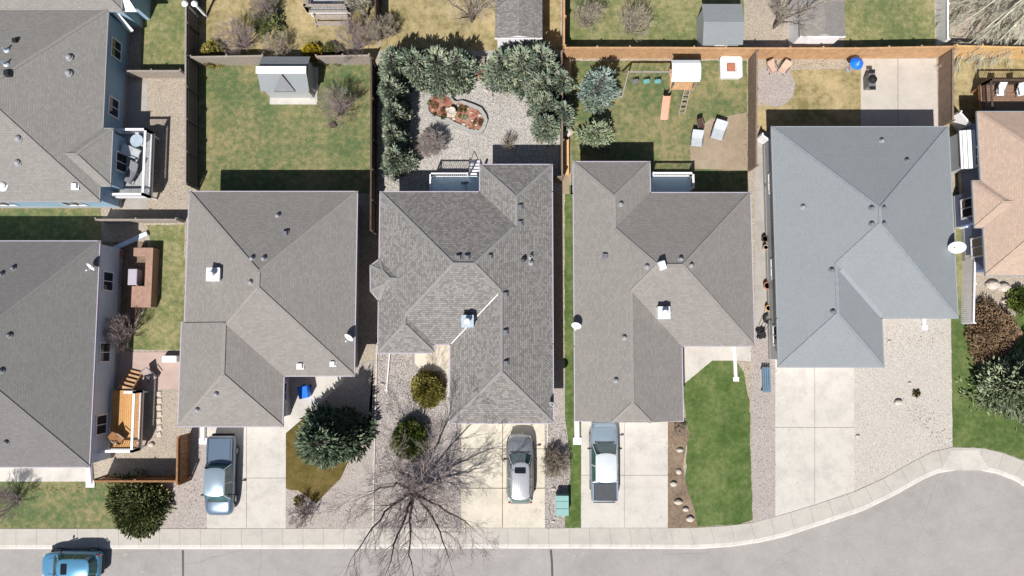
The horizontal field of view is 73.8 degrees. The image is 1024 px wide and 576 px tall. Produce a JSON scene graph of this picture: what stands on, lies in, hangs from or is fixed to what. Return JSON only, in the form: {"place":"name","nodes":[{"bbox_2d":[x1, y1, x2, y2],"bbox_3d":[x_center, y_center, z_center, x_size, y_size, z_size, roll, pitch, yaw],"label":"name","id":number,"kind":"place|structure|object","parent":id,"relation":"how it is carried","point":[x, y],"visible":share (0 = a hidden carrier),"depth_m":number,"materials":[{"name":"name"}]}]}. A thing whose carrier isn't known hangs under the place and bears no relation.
{"place":"outdoors","nodes":[
{"label":"outdoors","id":0,"kind":"place"},
{"bbox_2d":[0,482,162,528],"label":"lawn","id":1,"kind":"structure","parent":0,"point":[68,506],"depth_m":47.47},
{"bbox_2d":[121,82,146,208],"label":"concrete path","id":2,"kind":"structure","parent":0,"point":[137,105],"depth_m":49.60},
{"bbox_2d":[105,128,159,199],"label":"white railed deck","id":3,"kind":"structure","parent":2,"relation":"on","point":[142,186],"depth_m":48.10,"materials":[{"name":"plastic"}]},
{"bbox_2d":[101,389,184,475],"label":"patio","id":4,"kind":"structure","parent":0,"point":[158,458],"depth_m":47.77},
{"bbox_2d":[104,82,187,219],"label":"side path","id":5,"kind":"structure","parent":0,"point":[162,98],"depth_m":49.36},
{"bbox_2d":[117,352,179,388],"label":"paver patio","id":6,"kind":"structure","parent":0,"point":[167,373],"depth_m":48.19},
{"bbox_2d":[124,225,184,349],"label":"lawn","id":7,"kind":"structure","parent":0,"point":[159,326],"depth_m":48.56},
{"bbox_2d":[131,248,159,307],"bbox_3d":[-25.931,-0.721,48.248,1.436,0.900,4.194,0,86,0],"label":"wooden deck","id":8,"kind":"object","parent":7,"relation":"on","point":[146,296],"visible":1,"depth_m":47.87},
{"bbox_2d":[207,427,285,527],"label":"driveway","id":9,"kind":"structure","parent":0,"point":[266,477],"depth_m":47.59,"materials":[{"name":"concrete"}]},
{"bbox_2d":[201,433,239,514],"bbox_3d":[-20.011,12.787,46.724,2.390,1.794,5.480,0,86,0],"label":"pickup truck","id":10,"kind":"object","parent":9,"relation":"on","point":[220,494],"visible":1,"depth_m":46.48,"materials":[{"name":"silver metal"}]},
{"bbox_2d":[177,191,360,426],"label":"hip roof house","id":11,"kind":"structure","parent":0,"point":[271,307],"depth_m":44.78,"materials":[{"name":"beige"}]},
{"bbox_2d":[197,63,369,193],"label":"lawn","id":12,"kind":"structure","parent":0,"point":[251,138],"depth_m":49.48,"materials":[{"name":"plant"}]},
{"bbox_2d":[184,0,199,190],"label":"wood fence","id":13,"kind":"object","parent":12,"relation":"on","point":[191,126],"visible":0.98,"depth_m":48.65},
{"bbox_2d":[190,54,264,65],"bbox_3d":[-20.239,-16.395,49.123,5.200,1.580,0.211,-1,86,0],"label":"wood fence","id":14,"kind":"object","parent":12,"relation":"on","point":[226,60],"visible":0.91,"depth_m":48.91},
{"bbox_2d":[256,56,317,104],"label":"playhouse shed","id":15,"kind":"structure","parent":12,"relation":"on","point":[288,80],"depth_m":47.82,"materials":[{"name":"wood"}]},
{"bbox_2d":[310,81,356,128],"bbox_3d":[-12.470,-12.766,48.049,3.441,3.171,3.484,0,86,0],"label":"bare shrub","id":16,"kind":"object","parent":12,"relation":"on","point":[337,105],"visible":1,"depth_m":47.67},
{"bbox_2d":[198,0,378,60],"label":"dry lawn","id":17,"kind":"structure","parent":0,"point":[301,30],"depth_m":50.11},
{"bbox_2d":[210,13,256,55],"bbox_3d":[-19.830,-17.832,48.849,3.320,2.357,3.114,28,86,2],"label":"bare shrub","id":18,"kind":"object","parent":17,"relation":"on","point":[236,47],"visible":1,"depth_m":48.55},
{"bbox_2d":[251,7,284,39],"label":"evergreen bush","id":19,"kind":"object","parent":17,"relation":"on","point":[262,25],"visible":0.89,"depth_m":49.34,"materials":[{"name":"green plant"}]},
{"bbox_2d":[303,0,351,27],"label":"grey porch","id":20,"kind":"object","parent":17,"relation":"on","point":[321,9],"visible":0.9,"depth_m":49.33,"materials":[{"name":"white wood"}]},
{"bbox_2d":[326,14,379,59],"bbox_3d":[-11.443,-17.913,48.614,3.307,2.836,3.756,43,87,3],"label":"bare shrub","id":21,"kind":"object","parent":17,"relation":"on","point":[357,45],"visible":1,"depth_m":48.16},
{"bbox_2d":[370,164,556,423],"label":"hip roof house","id":22,"kind":"structure","parent":0,"point":[466,277],"depth_m":44.89,"materials":[{"name":"grey"}]},
{"bbox_2d":[380,0,560,50],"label":"dry lawn","id":23,"kind":"structure","parent":0,"point":[423,24],"depth_m":50.11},
{"bbox_2d":[495,0,541,49],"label":"garden shed","id":24,"kind":"structure","parent":23,"relation":"on","point":[517,22],"depth_m":47.62,"materials":[{"name":"white paint"}]},
{"bbox_2d":[461,424,544,527],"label":"driveway","id":25,"kind":"structure","parent":0,"point":[481,444],"depth_m":47.60,"materials":[{"name":"concrete"}]},
{"bbox_2d":[503,433,536,503],"bbox_3d":[0.564,12.420,46.783,2.350,1.734,4.760,0,86,0],"label":"parked car","id":26,"kind":"object","parent":25,"relation":"on","point":[520,458],"visible":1,"depth_m":46.36,"materials":[{"name":"silver metal"}]},
{"bbox_2d":[0,470,1023,575],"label":"road","id":27,"kind":"structure","parent":0,"point":[961,523],"depth_m":47.35,"materials":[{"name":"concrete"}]},
{"bbox_2d":[42,548,104,575],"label":"parked car","id":28,"kind":"object","parent":27,"relation":"on","point":[71,562],"visible":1,"depth_m":46.21,"materials":[{"name":"blue paint"}]},
{"bbox_2d":[0,470,1023,548],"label":"kerb face","id":29,"kind":"object","parent":27,"relation":"on","point":[547,547],"visible":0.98,"depth_m":47.35},
{"bbox_2d":[0,467,1023,547],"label":"kerb","id":30,"kind":"structure","parent":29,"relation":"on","point":[533,545],"depth_m":47.26,"materials":[{"name":"concrete"}]},
{"bbox_2d":[0,447,1023,544],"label":"sidewalk","id":31,"kind":"structure","parent":0,"point":[923,465],"depth_m":47.31,"materials":[{"name":"concrete"}]},
{"bbox_2d":[941,450,988,469],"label":"kerb ramp","id":32,"kind":"structure","parent":31,"relation":"on","point":[964,460],"depth_m":47.68,"materials":[{"name":"concrete"}]},
{"bbox_2d":[0,0,1023,528],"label":"yard ground","id":33,"kind":"structure","parent":0,"point":[760,20],"depth_m":48.99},
{"bbox_2d":[0,463,92,481],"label":"concrete apron","id":34,"kind":"object","parent":33,"relation":"on","point":[43,475],"visible":0.5,"depth_m":47.62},
{"bbox_2d":[0,208,101,239],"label":"lawn","id":35,"kind":"structure","parent":33,"relation":"on","point":[49,224],"depth_m":48.99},
{"bbox_2d":[0,240,122,467],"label":"hip roof house","id":36,"kind":"structure","parent":33,"relation":"on","point":[60,300],"depth_m":44.78,"materials":[{"name":"grey"}]},
{"bbox_2d":[0,0,142,207],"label":"hip roof house","id":37,"kind":"structure","parent":33,"relation":"on","point":[63,92],"depth_m":46.04,"materials":[{"name":"grey"}]},
{"bbox_2d":[100,368,147,452],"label":"orange deck","id":38,"kind":"structure","parent":33,"relation":"on","point":[127,412],"depth_m":46.99,"materials":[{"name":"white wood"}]},
{"bbox_2d":[102,242,147,351],"bbox_3d":[-27.571,0.616,48.580,3.694,0.001,7.865,0,86,0],"label":"dirt bed","id":39,"kind":"object","parent":33,"relation":"on","point":[130,261],"visible":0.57,"depth_m":48.68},
{"bbox_2d":[102,313,138,352],"bbox_3d":[-27.062,3.160,47.105,2.701,2.609,2.881,0,86,0],"label":"bare shrub","id":40,"kind":"object","parent":39,"relation":"on","point":[118,330],"visible":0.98,"depth_m":46.78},
{"bbox_2d":[112,0,150,31],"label":"sunroom wing","id":41,"kind":"structure","parent":33,"relation":"on","point":[141,9],"depth_m":48.65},
{"bbox_2d":[104,467,174,541],"bbox_3d":[-25.725,14.970,46.701,4.865,2.194,5.115,0,86,0],"label":"juniper bush","id":42,"kind":"object","parent":33,"relation":"on","point":[130,506],"visible":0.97,"depth_m":46.41,"materials":[{"name":"green plant"}]},
{"bbox_2d":[140,0,184,71],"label":"lawn","id":43,"kind":"structure","parent":33,"relation":"on","point":[162,42],"depth_m":50.05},
{"bbox_2d":[153,428,206,527],"bbox_3d":[-24.297,13.227,47.609,6.440,0.001,6.899,0,86,0],"label":"gravel strip","id":44,"kind":"object","parent":33,"relation":"on","point":[184,515],"visible":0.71,"depth_m":47.51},
{"bbox_2d":[176,432,191,485],"bbox_3d":[-22.485,11.691,46.811,0.211,1.880,3.280,-1,86,0],"label":"wood fence","id":45,"kind":"object","parent":44,"relation":"on","point":[182,466],"visible":1,"depth_m":46.68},
{"bbox_2d":[281,377,344,432],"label":"front walk","id":46,"kind":"structure","parent":33,"relation":"on","point":[322,388],"depth_m":48.04,"materials":[{"name":"concrete"}]},
{"bbox_2d":[286,409,360,502],"bbox_3d":[-12.962,11.694,47.736,5.812,0.001,6.572,0,86,0],"label":"ground cover","id":47,"kind":"object","parent":33,"relation":"on","point":[314,482],"visible":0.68,"depth_m":47.63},
{"bbox_2d":[293,400,377,470],"bbox_3d":[-12.120,9.994,44.946,5.787,5.940,5.033,0,86,0],"label":"spruce tree","id":48,"kind":"object","parent":47,"relation":"on","point":[343,440],"visible":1,"depth_m":45.01,"materials":[{"name":"green plant"}]},
{"bbox_2d":[286,370,372,527],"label":"gravel yard","id":49,"kind":"structure","parent":33,"relation":"on","point":[347,481],"depth_m":47.48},
{"bbox_2d":[312,360,373,424],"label":"gravel yard","id":50,"kind":"structure","parent":33,"relation":"on","point":[356,390],"depth_m":48.06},
{"bbox_2d":[370,57,377,235],"bbox_3d":[-9.781,-9.986,48.479,0.230,1.880,12.383,-1,86,0],"label":"wood fence","id":51,"kind":"object","parent":33,"relation":"on","point":[373,123],"visible":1,"depth_m":48.21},
{"bbox_2d":[374,339,460,527],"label":"gravel yard","id":52,"kind":"structure","parent":33,"relation":"on","point":[404,369],"depth_m":47.81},
{"bbox_2d":[389,415,431,461],"bbox_3d":[-6.994,10.535,47.000,2.922,1.990,3.102,29,86,2],"label":"green bush","id":53,"kind":"object","parent":52,"relation":"on","point":[417,432],"visible":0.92,"depth_m":46.81,"materials":[{"name":"green plant"}]},
{"bbox_2d":[322,414,501,575],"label":"bare tree","id":54,"kind":"object","parent":52,"relation":"on","point":[412,493],"visible":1,"depth_m":42.94,"materials":[{"name":"brown plant"}]},
{"bbox_2d":[410,370,446,408],"bbox_3d":[-5.884,7.064,47.368,2.617,1.787,2.843,0,86,0],"label":"golden bush","id":55,"kind":"object","parent":52,"relation":"on","point":[420,388],"visible":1,"depth_m":47.19,"materials":[{"name":"yellow plant"}]},
{"bbox_2d":[415,345,448,422],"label":"front walk","id":56,"kind":"structure","parent":33,"relation":"on","point":[438,360],"depth_m":48.21,"materials":[{"name":"concrete"}]},
{"bbox_2d":[429,157,479,190],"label":"back deck","id":57,"kind":"structure","parent":33,"relation":"on","point":[445,183],"depth_m":48.20,"materials":[{"name":"white plastic"}]},
{"bbox_2d":[378,51,561,193],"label":"gravel yard","id":58,"kind":"structure","parent":33,"relation":"on","point":[505,115],"depth_m":49.44,"materials":[{"name":"gravel"}]},
{"bbox_2d":[375,76,412,105],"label":"spruce tree","id":59,"kind":"object","parent":58,"relation":"on","point":[387,86],"visible":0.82,"depth_m":47.41,"materials":[{"name":"green plant"}]},
{"bbox_2d":[377,45,413,93],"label":"spruce tree","id":60,"kind":"object","parent":58,"relation":"on","point":[387,64],"visible":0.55,"depth_m":47.09,"materials":[{"name":"green plant"}]},
{"bbox_2d":[380,121,414,149],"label":"spruce tree","id":61,"kind":"object","parent":58,"relation":"on","point":[401,138],"visible":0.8,"depth_m":47.23,"materials":[{"name":"green plant"}]},
{"bbox_2d":[381,96,415,135],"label":"spruce tree","id":62,"kind":"object","parent":58,"relation":"on","point":[394,111],"visible":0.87,"depth_m":47.32,"materials":[{"name":"green plant"}]},
{"bbox_2d":[379,143,421,182],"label":"spruce tree","id":63,"kind":"object","parent":58,"relation":"on","point":[397,161],"visible":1,"depth_m":47.67,"materials":[{"name":"green plant"}]},
{"bbox_2d":[394,45,437,93],"bbox_3d":[-6.666,-15.600,47.965,3.740,4.524,3.892,-41,87,-3],"label":"spruce tree","id":64,"kind":"object","parent":58,"relation":"on","point":[415,74],"visible":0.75,"depth_m":47.31,"materials":[{"name":"green plant"}]},
{"bbox_2d":[415,128,448,157],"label":"twiggy bush","id":65,"kind":"object","parent":58,"relation":"on","point":[429,138],"visible":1,"depth_m":48.10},
{"bbox_2d":[420,45,460,102],"bbox_3d":[-5.206,-15.557,47.865,3.481,4.152,4.276,-21,86,-2],"label":"spruce tree","id":66,"kind":"object","parent":58,"relation":"on","point":[439,55],"visible":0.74,"depth_m":47.45,"materials":[{"name":"green plant"}]},
{"bbox_2d":[425,91,487,134],"bbox_3d":[-4.058,-12.689,49.459,4.858,0.320,2.173,25,86,2],"label":"rock bed","id":67,"kind":"object","parent":58,"relation":"on","point":[476,110],"visible":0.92,"depth_m":49.38,"materials":[{"name":"stone"}]},
{"bbox_2d":[443,46,481,95],"bbox_3d":[-3.779,-15.602,47.968,2.979,3.944,3.269,26,86,2],"label":"spruce tree","id":68,"kind":"object","parent":58,"relation":"on","point":[466,70],"visible":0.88,"depth_m":47.75,"materials":[{"name":"green plant"}]},
{"bbox_2d":[478,46,520,95],"bbox_3d":[-0.740,-15.574,48.049,3.503,4.318,3.366,-13,86,-1],"label":"spruce tree","id":69,"kind":"object","parent":58,"relation":"on","point":[492,71],"visible":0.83,"depth_m":47.68,"materials":[{"name":"green plant"}]},
{"bbox_2d":[500,42,542,100],"bbox_3d":[0.836,-15.630,47.871,3.481,4.152,4.276,24,86,2],"label":"spruce tree","id":70,"kind":"object","parent":58,"relation":"on","point":[520,80],"visible":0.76,"depth_m":47.37,"materials":[{"name":"green plant"}]},
{"bbox_2d":[525,67,556,105],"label":"spruce tree","id":71,"kind":"object","parent":58,"relation":"on","point":[540,80],"visible":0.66,"depth_m":47.33,"materials":[{"name":"green plant"}]},
{"bbox_2d":[526,90,560,118],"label":"spruce tree","id":72,"kind":"object","parent":58,"relation":"on","point":[547,99],"visible":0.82,"depth_m":47.49,"materials":[{"name":"green plant"}]},
{"bbox_2d":[523,40,564,93],"bbox_3d":[2.164,-15.723,47.888,3.437,4.132,3.772,4,86,0],"label":"spruce tree","id":73,"kind":"object","parent":58,"relation":"on","point":[545,54],"visible":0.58,"depth_m":46.99,"materials":[{"name":"green plant"}]},
{"bbox_2d":[529,113,560,146],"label":"spruce tree","id":74,"kind":"object","parent":58,"relation":"on","point":[544,127],"visible":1,"depth_m":47.84,"materials":[{"name":"green plant"}]},
{"bbox_2d":[545,416,569,527],"bbox_3d":[3.133,12.837,47.636,1.896,0.001,7.678,0,86,0],"label":"gravel strip","id":75,"kind":"object","parent":33,"relation":"on","point":[558,429],"visible":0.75,"depth_m":47.61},
{"bbox_2d":[554,360,564,415],"bbox_3d":[3.291,7.089,48.082,0.893,0.001,4.010,0,86,0],"label":"gravel strip","id":76,"kind":"object","parent":33,"relation":"on","point":[559,384],"visible":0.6,"depth_m":48.09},
{"bbox_2d":[564,185,580,527],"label":"lawn","id":77,"kind":"structure","parent":33,"relation":"on","point":[573,519],"depth_m":48.16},
{"bbox_2d":[668,421,697,527],"bbox_3d":[11.828,12.975,47.629,2.109,0.001,7.329,0,86,0],"label":"planting bed","id":78,"kind":"object","parent":33,"relation":"on","point":[677,516],"visible":0.9,"depth_m":47.58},
{"bbox_2d":[683,347,750,383],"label":"front walk","id":79,"kind":"structure","parent":33,"relation":"on","point":[696,360],"depth_m":48.24,"materials":[{"name":"concrete"}]},
{"bbox_2d":[748,50,758,171],"bbox_3d":[17.202,-12.606,48.731,0.212,1.780,8.306,2,86,0],"label":"wood fence","id":80,"kind":"object","parent":33,"relation":"on","point":[753,88],"visible":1,"depth_m":48.57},
{"bbox_2d":[563,44,955,58],"bbox_3d":[17.456,-16.933,49.014,27.602,1.880,0.337,0,86,0],"label":"wood fence","id":81,"kind":"object","parent":33,"relation":"on","point":[789,52],"visible":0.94,"depth_m":48.87,"materials":[{"name":"brown wood"}]},
{"bbox_2d":[751,340,774,522],"bbox_3d":[17.706,9.916,47.864,1.754,0.001,12.887,1,86,0],"label":"gravel strip","id":82,"kind":"object","parent":33,"relation":"on","point":[763,500],"visible":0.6,"depth_m":47.83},
{"bbox_2d":[755,133,770,339],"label":"side walk","id":83,"kind":"structure","parent":33,"relation":"on","point":[760,289],"depth_m":48.84,"materials":[{"name":"grey concrete"}]},
{"bbox_2d":[771,0,844,40],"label":"bare tree","id":84,"kind":"object","parent":33,"relation":"on","point":[782,17],"visible":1,"depth_m":46.95,"materials":[{"name":"brown plant"}]},
{"bbox_2d":[787,0,845,46],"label":"garden shed","id":85,"kind":"structure","parent":33,"relation":"on","point":[830,32],"depth_m":47.62,"materials":[{"name":"white paint"}]},
{"bbox_2d":[762,126,966,367],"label":"hip roof house","id":86,"kind":"structure","parent":33,"relation":"on","point":[861,243],"depth_m":45.18,"materials":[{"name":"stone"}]},
{"bbox_2d":[843,0,935,46],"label":"lawn","id":87,"kind":"structure","parent":33,"relation":"on","point":[886,23],"depth_m":50.13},
{"bbox_2d":[854,319,952,490],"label":"gravel yard","id":88,"kind":"structure","parent":33,"relation":"on","point":[892,438],"depth_m":48.01,"materials":[{"name":"gravel"}]},
{"bbox_2d":[936,0,949,45],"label":"vinyl fence","id":89,"kind":"object","parent":33,"relation":"on","point":[942,35],"visible":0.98,"depth_m":49.37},
{"bbox_2d":[938,48,954,125],"bbox_3d":[31.128,-14.300,48.911,0.212,1.680,5.241,3,86,0],"label":"wood fence","id":90,"kind":"object","parent":33,"relation":"on","point":[946,83],"visible":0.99,"depth_m":48.83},
{"bbox_2d":[950,130,976,173],"bbox_3d":[31.850,-9.593,48.349,1.116,2.060,2.718,0,86,0],"label":"lean to","id":91,"kind":"object","parent":33,"relation":"on","point":[963,149],"visible":0.82,"depth_m":47.59,"materials":[{"name":"grey"}]},
{"bbox_2d":[961,250,976,323],"bbox_3d":[32.118,-0.241,47.980,0.214,1.380,5.554,4,86,0],"label":"vinyl fence","id":92,"kind":"object","parent":33,"relation":"on","point":[966,275],"visible":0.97,"depth_m":47.87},
{"bbox_2d":[934,0,1023,76],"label":"willow tree","id":93,"kind":"object","parent":33,"relation":"on","point":[1016,5],"visible":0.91,"depth_m":48.81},
{"bbox_2d":[941,44,1023,58],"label":"wood fence","id":94,"kind":"object","parent":33,"relation":"on","point":[1013,50],"visible":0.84,"depth_m":48.77,"materials":[{"name":"brown wood"}]},
{"bbox_2d":[951,314,1023,459],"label":"lawn","id":95,"kind":"structure","parent":33,"relation":"on","point":[979,428],"depth_m":47.96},
{"bbox_2d":[955,346,1023,431],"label":"spruce tree","id":96,"kind":"object","parent":95,"relation":"on","point":[1012,402],"visible":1,"depth_m":46.62,"materials":[{"name":"green plant"}]},
{"bbox_2d":[963,296,1022,366],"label":"dry shrub","id":97,"kind":"object","parent":95,"relation":"on","point":[999,328],"visible":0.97,"depth_m":47.44,"materials":[{"name":"brown plant"}]},
{"bbox_2d":[953,111,1023,275],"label":"hip roof house","id":98,"kind":"structure","parent":33,"relation":"on","point":[988,205],"depth_m":45.85,"materials":[{"name":"beige"}]},
{"bbox_2d":[970,79,1023,118],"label":"brown deck","id":99,"kind":"structure","parent":33,"relation":"on","point":[988,101],"depth_m":48.45,"materials":[{"name":"brown wood"}]},
{"bbox_2d":[581,422,667,527],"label":"driveway","id":100,"kind":"structure","parent":0,"point":[646,478],"depth_m":47.58,"materials":[{"name":"concrete"}]},
{"bbox_2d":[587,422,621,502],"bbox_3d":[6.348,12.007,46.784,2.390,1.794,5.480,0,86,0],"label":"pickup truck","id":101,"kind":"object","parent":100,"relation":"on","point":[603,448],"visible":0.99,"depth_m":46.41,"materials":[{"name":"silver paint"}]},
{"bbox_2d":[565,0,743,50],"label":"lawn","id":102,"kind":"structure","parent":0,"point":[679,16],"depth_m":50.12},
{"bbox_2d":[614,0,656,40],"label":"bare shrub","id":103,"kind":"object","parent":102,"relation":"on","point":[631,26],"visible":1,"depth_m":48.26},
{"bbox_2d":[696,4,743,46],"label":"garden shed","id":104,"kind":"structure","parent":102,"relation":"on","point":[719,25],"depth_m":47.83,"materials":[{"name":"grey"}]},
{"bbox_2d":[570,60,747,193],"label":"lawn","id":105,"kind":"structure","parent":0,"point":[642,130],"depth_m":49.60,"materials":[{"name":"plant"}]},
{"bbox_2d":[573,114,615,153],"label":"spruce tree","id":106,"kind":"object","parent":105,"relation":"on","point":[595,128],"visible":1,"depth_m":48.33,"materials":[{"name":"green plant"}]},
{"bbox_2d":[574,65,621,116],"bbox_3d":[6.228,-14.264,47.754,3.389,4.063,3.328,-28,86,-2],"label":"spruce tree","id":107,"kind":"object","parent":105,"relation":"on","point":[604,76],"visible":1,"depth_m":47.87,"materials":[{"name":"green plant"}]},
{"bbox_2d":[621,60,700,119],"bbox_3d":[10.508,-14.098,48.396,5.114,2.703,3.663,0,86,0],"label":"playset","id":108,"kind":"object","parent":105,"relation":"on","point":[684,75],"visible":1,"depth_m":47.51,"materials":[{"name":"brown wood"}]},
{"bbox_2d":[651,172,694,191],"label":"back deck","id":109,"kind":"structure","parent":105,"relation":"on","point":[671,183],"depth_m":48.39,"materials":[{"name":"white plastic"}]},
{"bbox_2d":[571,161,754,422],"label":"hip roof house","id":110,"kind":"structure","parent":0,"point":[661,280],"depth_m":44.86,"materials":[{"name":"beige"}]},
{"bbox_2d":[683,361,752,526],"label":"lawn","id":111,"kind":"structure","parent":0,"point":[718,455],"depth_m":47.78,"materials":[{"name":"plant"}]},
{"bbox_2d":[690,112,746,169],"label":"dirt patio","id":112,"kind":"structure","parent":0,"point":[727,152],"depth_m":49.40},
{"bbox_2d":[758,64,794,106],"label":"round patio","id":113,"kind":"structure","parent":0,"point":[776,89],"depth_m":49.75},
{"bbox_2d":[757,68,860,132],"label":"dry lawn","id":114,"kind":"structure","parent":0,"point":[828,97],"depth_m":49.67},
{"bbox_2d":[775,360,853,516],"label":"driveway","id":115,"kind":"structure","parent":0,"point":[813,466],"depth_m":47.82,"materials":[{"name":"concrete"}]},
{"bbox_2d":[861,58,937,125],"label":"patio","id":116,"kind":"structure","parent":0,"point":[904,93],"depth_m":49.71,"materials":[{"name":"beige concrete"}]},
{"bbox_2d":[947,58,1023,134],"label":"dry lawn","id":117,"kind":"structure","parent":0,"point":[967,80],"depth_m":49.82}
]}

